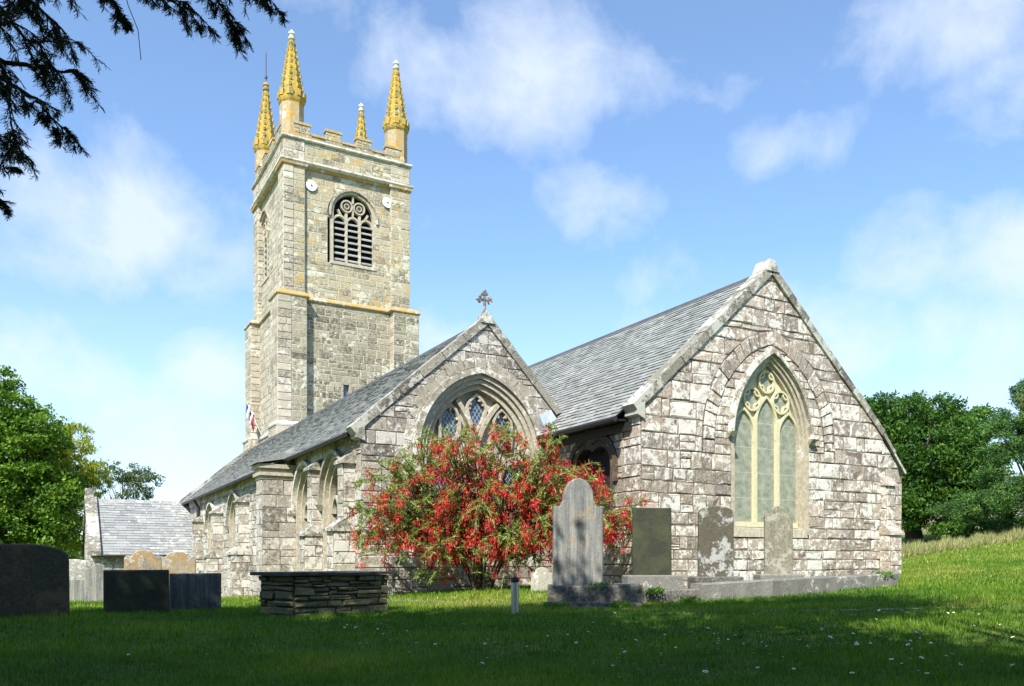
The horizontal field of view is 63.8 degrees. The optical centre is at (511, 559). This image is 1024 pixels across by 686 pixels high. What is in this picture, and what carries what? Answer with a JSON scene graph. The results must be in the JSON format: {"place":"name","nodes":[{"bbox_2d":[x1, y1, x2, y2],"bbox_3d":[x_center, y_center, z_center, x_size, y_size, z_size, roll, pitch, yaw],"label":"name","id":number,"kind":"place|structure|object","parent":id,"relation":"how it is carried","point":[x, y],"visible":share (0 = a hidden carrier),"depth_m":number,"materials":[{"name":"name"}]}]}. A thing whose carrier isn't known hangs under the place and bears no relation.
{"place":"outdoors","nodes":[
{"label":"outdoors","id":0,"kind":"place"},
{"bbox_2d":[0,528,1023,685],"bbox_3d":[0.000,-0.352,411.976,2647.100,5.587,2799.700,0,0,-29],"label":"ground","id":1,"kind":"structure","parent":0,"point":[929,536],"depth_m":8.52,"materials":[{"name":"plant"}]},
{"bbox_2d":[0,543,69,617],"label":"headstone","id":2,"kind":"object","parent":1,"relation":"on","point":[34,578],"visible":0.89,"depth_m":11.27,"materials":[{"name":"stone"}]},
{"bbox_2d":[0,365,94,549],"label":"broadleaf tree","id":3,"kind":"object","parent":1,"relation":"on","point":[40,508],"visible":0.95,"depth_m":43.11,"materials":[{"name":"green plant"}]},
{"bbox_2d":[7,420,113,558],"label":"golden conifer","id":4,"kind":"object","parent":1,"relation":"on","point":[91,469],"visible":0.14,"depth_m":48.00,"materials":[{"name":"green plant"}]},
{"bbox_2d":[62,547,83,559],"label":"distant woodland","id":5,"kind":"object","parent":1,"relation":"on","point":[79,553],"depth_m":136.26,"materials":[{"name":"green plant"}]},
{"bbox_2d":[69,579,84,600],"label":"headstone","id":6,"kind":"object","parent":1,"relation":"on","point":[77,588],"visible":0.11,"depth_m":24.46,"materials":[{"name":"grey stone"}]},
{"bbox_2d":[69,559,86,578],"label":"headstone","id":7,"kind":"object","parent":1,"relation":"on","point":[77,567],"visible":0.45,"depth_m":26.01,"materials":[{"name":"grey stone"}]},
{"bbox_2d":[85,564,110,601],"bbox_3d":[-11.332,0.699,22.499,0.620,1.200,0.120,0,0,-24],"label":"headstone","id":8,"kind":"object","parent":1,"relation":"on","point":[93,582],"visible":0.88,"depth_m":22.41,"materials":[{"name":"grey stone"}]},
{"bbox_2d":[93,458,165,499],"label":"slender tree","id":9,"kind":"object","parent":1,"relation":"on","point":[129,478],"visible":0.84,"depth_m":59.63,"materials":[{"name":"green plant"}]},
{"bbox_2d":[103,570,168,612],"bbox_3d":[-5.751,0.556,12.603,0.930,0.810,0.116,0,0,-37],"label":"headstone","id":10,"kind":"object","parent":1,"relation":"on","point":[136,590],"visible":0.66,"depth_m":12.55,"materials":[{"name":"stone"}]},
{"bbox_2d":[82,488,191,569],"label":"annexe","id":11,"kind":"structure","parent":1,"relation":"on","point":[116,532],"depth_m":40.96,"materials":[{"name":"stone"}]},
{"bbox_2d":[124,550,161,569],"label":"headstone","id":12,"kind":"object","parent":1,"relation":"on","point":[142,560],"visible":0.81,"depth_m":23.96,"materials":[{"name":"beige stone"}]},
{"bbox_2d":[0,0,289,221],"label":"yew tree","id":13,"kind":"object","parent":1,"relation":"on","point":[10,14],"visible":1,"depth_m":4.28,"materials":[{"name":"green plant"}]},
{"bbox_2d":[161,551,195,573],"bbox_3d":[-10.386,0.549,25.486,1.100,1.630,0.173,0,0,-24],"label":"headstone","id":14,"kind":"object","parent":1,"relation":"on","point":[177,562],"visible":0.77,"depth_m":25.43,"materials":[{"name":"beige stone"}]},
{"bbox_2d":[169,573,220,610],"bbox_3d":[-5.155,0.601,13.393,0.800,0.770,0.113,0,0,-34],"label":"headstone","id":15,"kind":"object","parent":1,"relation":"on","point":[196,590],"visible":0.63,"depth_m":13.34,"materials":[{"name":"grey stone"}]},
{"bbox_2d":[250,571,397,617],"bbox_3d":[-2.941,0.668,12.985,1.109,0.971,2.040,0,0,41],"label":"chest tomb","id":16,"kind":"object","parent":1,"relation":"on","point":[305,592],"visible":0.67,"depth_m":12.49,"materials":[{"name":"stone"}]},
{"bbox_2d":[342,420,649,591],"bbox_3d":[-0.224,-1.142,18.375,7.119,4.188,2.798,0,0,-1],"label":"flowering shrub","id":17,"kind":"object","parent":1,"relation":"on","point":[442,528],"visible":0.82,"depth_m":18.21,"materials":[{"name":"red plant"}]},
{"bbox_2d":[511,577,518,614],"bbox_3d":[0.045,0.587,12.399,0.128,0.665,0.128,0,0,-29],"label":"bollard","id":18,"kind":"object","parent":1,"relation":"on","point":[514,595],"visible":0.91,"depth_m":12.35,"materials":[{"name":"metal"}]},
{"bbox_2d":[531,567,552,590],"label":"headstone","id":19,"kind":"object","parent":1,"relation":"on","point":[541,578],"visible":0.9,"depth_m":17.96,"materials":[{"name":"grey stone"}]},
{"bbox_2d":[179,29,906,596],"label":"church","id":20,"kind":"structure","parent":1,"relation":"on","point":[745,403],"depth_m":22.34,"materials":[{"name":"stone"}]},
{"bbox_2d":[203,501,214,552],"bbox_3d":[-13.731,-0.970,37.825,0.520,3.440,2.680,0,0,-29],"label":"window","id":21,"kind":"structure","parent":20,"relation":"in","point":[207,523],"depth_m":38.70,"materials":[{"name":"stone"}]},
{"bbox_2d":[224,491,238,549],"bbox_3d":[-11.085,-1.070,33.118,0.520,3.440,2.680,0,0,-29],"label":"window","id":22,"kind":"structure","parent":20,"relation":"in","point":[233,495],"depth_m":33.97,"materials":[{"name":"stone"}]},
{"bbox_2d":[243,395,261,434],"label":"flag","id":23,"kind":"object","parent":20,"relation":"attached to","point":[250,416],"visible":1,"depth_m":50.95,"materials":[{"name":"fabric"}]},
{"bbox_2d":[259,209,269,286],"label":"belfry window","id":24,"kind":"structure","parent":20,"relation":"in","point":[264,217],"depth_m":51.53,"materials":[{"name":"stone"}]},
{"bbox_2d":[289,460,310,570],"bbox_3d":[-5.914,-1.146,23.922,0.520,3.492,2.540,0,0,-29],"label":"window","id":25,"kind":"structure","parent":20,"relation":"in","point":[299,498],"depth_m":24.72,"materials":[{"name":"stone"}]},
{"bbox_2d":[306,180,316,190],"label":"wall disc","id":26,"kind":"object","parent":20,"relation":"attached to","point":[311,185],"depth_m":47.29,"materials":[{"name":"paint"}]},
{"bbox_2d":[315,449,343,570],"bbox_3d":[-4.541,-1.146,21.481,0.520,3.492,2.540,0,0,-29],"label":"window","id":27,"kind":"structure","parent":20,"relation":"in","point":[327,491],"depth_m":22.27,"materials":[{"name":"stone"}]},
{"bbox_2d":[341,382,351,397],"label":"window","id":28,"kind":"structure","parent":20,"relation":"in","point":[346,387],"depth_m":48.45,"materials":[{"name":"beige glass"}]},
{"bbox_2d":[329,189,377,270],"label":"belfry window","id":29,"kind":"structure","parent":20,"relation":"in","point":[350,218],"depth_m":48.80,"materials":[{"name":"stone"}]},
{"bbox_2d":[383,197,389,207],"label":"wall disc","id":30,"kind":"object","parent":20,"relation":"attached to","point":[386,202],"depth_m":49.52,"materials":[{"name":"paint"}]},
{"bbox_2d":[413,367,544,537],"bbox_3d":[-0.880,-2.720,21.417,3.800,4.541,0.480,0,0,-29],"label":"window","id":31,"kind":"structure","parent":20,"relation":"in","point":[479,399],"depth_m":21.49,"materials":[{"name":"stone"}]},
{"bbox_2d":[568,436,618,536],"bbox_3d":[2.141,-1.803,20.707,0.390,2.606,2.100,0,0,-29],"label":"window","id":32,"kind":"structure","parent":20,"relation":"in","point":[596,449],"depth_m":20.60,"materials":[{"name":"stone"}]},
{"bbox_2d":[726,347,817,537],"bbox_3d":[6.608,-3.004,21.097,3.080,4.848,0.500,0,0,-29],"label":"window","id":33,"kind":"structure","parent":20,"relation":"in","point":[770,431],"depth_m":21.26,"materials":[{"name":"stone"}]},
{"bbox_2d":[542,599,568,608],"bbox_3d":[0.720,0.719,13.303,0.481,0.160,0.337,0,0,-29],"label":"weed tuft","id":34,"kind":"object","parent":1,"relation":"on","point":[550,604],"visible":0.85,"depth_m":13.25,"materials":[{"name":"green plant"}]},
{"bbox_2d":[543,583,642,607],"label":"grave kerb","id":35,"kind":"structure","parent":1,"relation":"on","point":[586,595],"depth_m":13.64,"materials":[{"name":"stone"}]},
{"bbox_2d":[553,478,602,584],"bbox_3d":[1.124,-0.395,13.999,0.860,1.990,0.130,0,0,-9],"label":"headstone","id":36,"kind":"object","parent":35,"relation":"on","point":[577,536],"visible":0.88,"depth_m":13.93,"materials":[{"name":"grey stone"}]},
{"bbox_2d":[588,580,613,588],"bbox_3d":[1.484,0.420,13.751,0.485,0.161,0.365,0,0,-29],"label":"weed tuft","id":37,"kind":"object","parent":35,"relation":"on","point":[597,584],"visible":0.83,"depth_m":13.69,"materials":[{"name":"green plant"}]},
{"bbox_2d":[608,599,632,607],"bbox_3d":[1.764,0.702,13.311,0.496,0.165,0.350,0,0,-29],"label":"weed tuft","id":38,"kind":"object","parent":1,"relation":"on","point":[614,604],"visible":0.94,"depth_m":13.22,"materials":[{"name":"green plant"}]},
{"bbox_2d":[622,508,682,589],"bbox_3d":[2.538,-0.027,14.899,1.020,1.840,0.400,0,0,-7],"label":"headstone","id":39,"kind":"object","parent":1,"relation":"on","point":[651,547],"visible":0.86,"depth_m":14.85,"materials":[{"name":"stone"}]},
{"bbox_2d":[643,589,698,602],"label":"grave kerb","id":40,"kind":"structure","parent":1,"relation":"on","point":[669,594],"depth_m":14.46,"materials":[{"name":"stone"}]},
{"bbox_2d":[643,585,665,593],"bbox_3d":[2.474,0.511,14.296,0.418,0.166,0.333,0,0,-29],"label":"weed tuft","id":41,"kind":"object","parent":40,"relation":"on","point":[658,589],"visible":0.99,"depth_m":14.24,"materials":[{"name":"green plant"}]},
{"bbox_2d":[677,594,700,603],"bbox_3d":[3.044,0.661,14.101,0.501,0.166,0.367,0,0,-29],"label":"weed tuft","id":42,"kind":"object","parent":1,"relation":"on","point":[693,598],"visible":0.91,"depth_m":14.05,"materials":[{"name":"green plant"}]},
{"bbox_2d":[688,506,743,588],"bbox_3d":[3.862,-0.093,15.599,0.950,1.870,0.400,0,0,-9],"label":"headstone","id":43,"kind":"object","parent":1,"relation":"on","point":[715,560],"visible":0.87,"depth_m":15.54,"materials":[{"name":"stone"}]},
{"bbox_2d":[690,576,837,600],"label":"grave kerb","id":44,"kind":"structure","parent":1,"relation":"on","point":[772,587],"depth_m":15.14,"materials":[{"name":"stone"}]},
{"bbox_2d":[753,506,803,579],"bbox_3d":[5.382,-0.159,16.599,0.920,1.870,0.350,0,0,-7],"label":"headstone","id":45,"kind":"object","parent":1,"relation":"on","point":[778,541],"visible":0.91,"depth_m":16.56,"materials":[{"name":"stone"}]},
{"bbox_2d":[837,573,898,589],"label":"grave kerb","id":46,"kind":"structure","parent":1,"relation":"on","point":[871,580],"depth_m":16.94,"materials":[{"name":"stone"}]},
{"bbox_2d":[875,570,894,576],"bbox_3d":[7.792,0.282,17.202,0.482,0.162,0.349,0,0,-29],"label":"weed tuft","id":47,"kind":"object","parent":46,"relation":"on","point":[888,573],"visible":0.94,"depth_m":17.14,"materials":[{"name":"green plant"}]},
{"bbox_2d":[863,389,1021,539],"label":"broadleaf tree","id":48,"kind":"object","parent":1,"relation":"on","point":[939,458],"visible":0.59,"depth_m":42.53,"materials":[{"name":"green plant"}]},
{"bbox_2d":[902,476,1021,533],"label":"house","id":49,"kind":"structure","parent":1,"relation":"on","point":[924,530],"depth_m":64.80,"materials":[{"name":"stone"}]},
{"bbox_2d":[902,523,1023,557],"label":"tall dry grass","id":50,"kind":"structure","parent":1,"relation":"on","point":[917,548],"depth_m":34.22,"materials":[{"name":"beige plant"}]},
{"bbox_2d":[923,517,1022,538],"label":"hedge bush","id":51,"kind":"object","parent":1,"relation":"on","point":[967,528],"visible":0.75,"depth_m":41.56,"materials":[{"name":"green plant"}]},
{"bbox_2d":[923,378,1023,526],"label":"pine tree","id":52,"kind":"object","parent":1,"relation":"on","point":[997,493],"visible":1,"depth_m":37.61,"materials":[{"name":"green plant"}]},
{"bbox_2d":[944,402,1015,521],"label":"broadleaf tree","id":53,"kind":"object","parent":1,"relation":"on","point":[981,412],"visible":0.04,"depth_m":45.56,"materials":[{"name":"green plant"}]},
{"bbox_2d":[0,0,1023,557],"label":"sky","id":54,"kind":"structure","parent":0,"point":[596,169],"materials":[{"name":"blue"}]}
]}

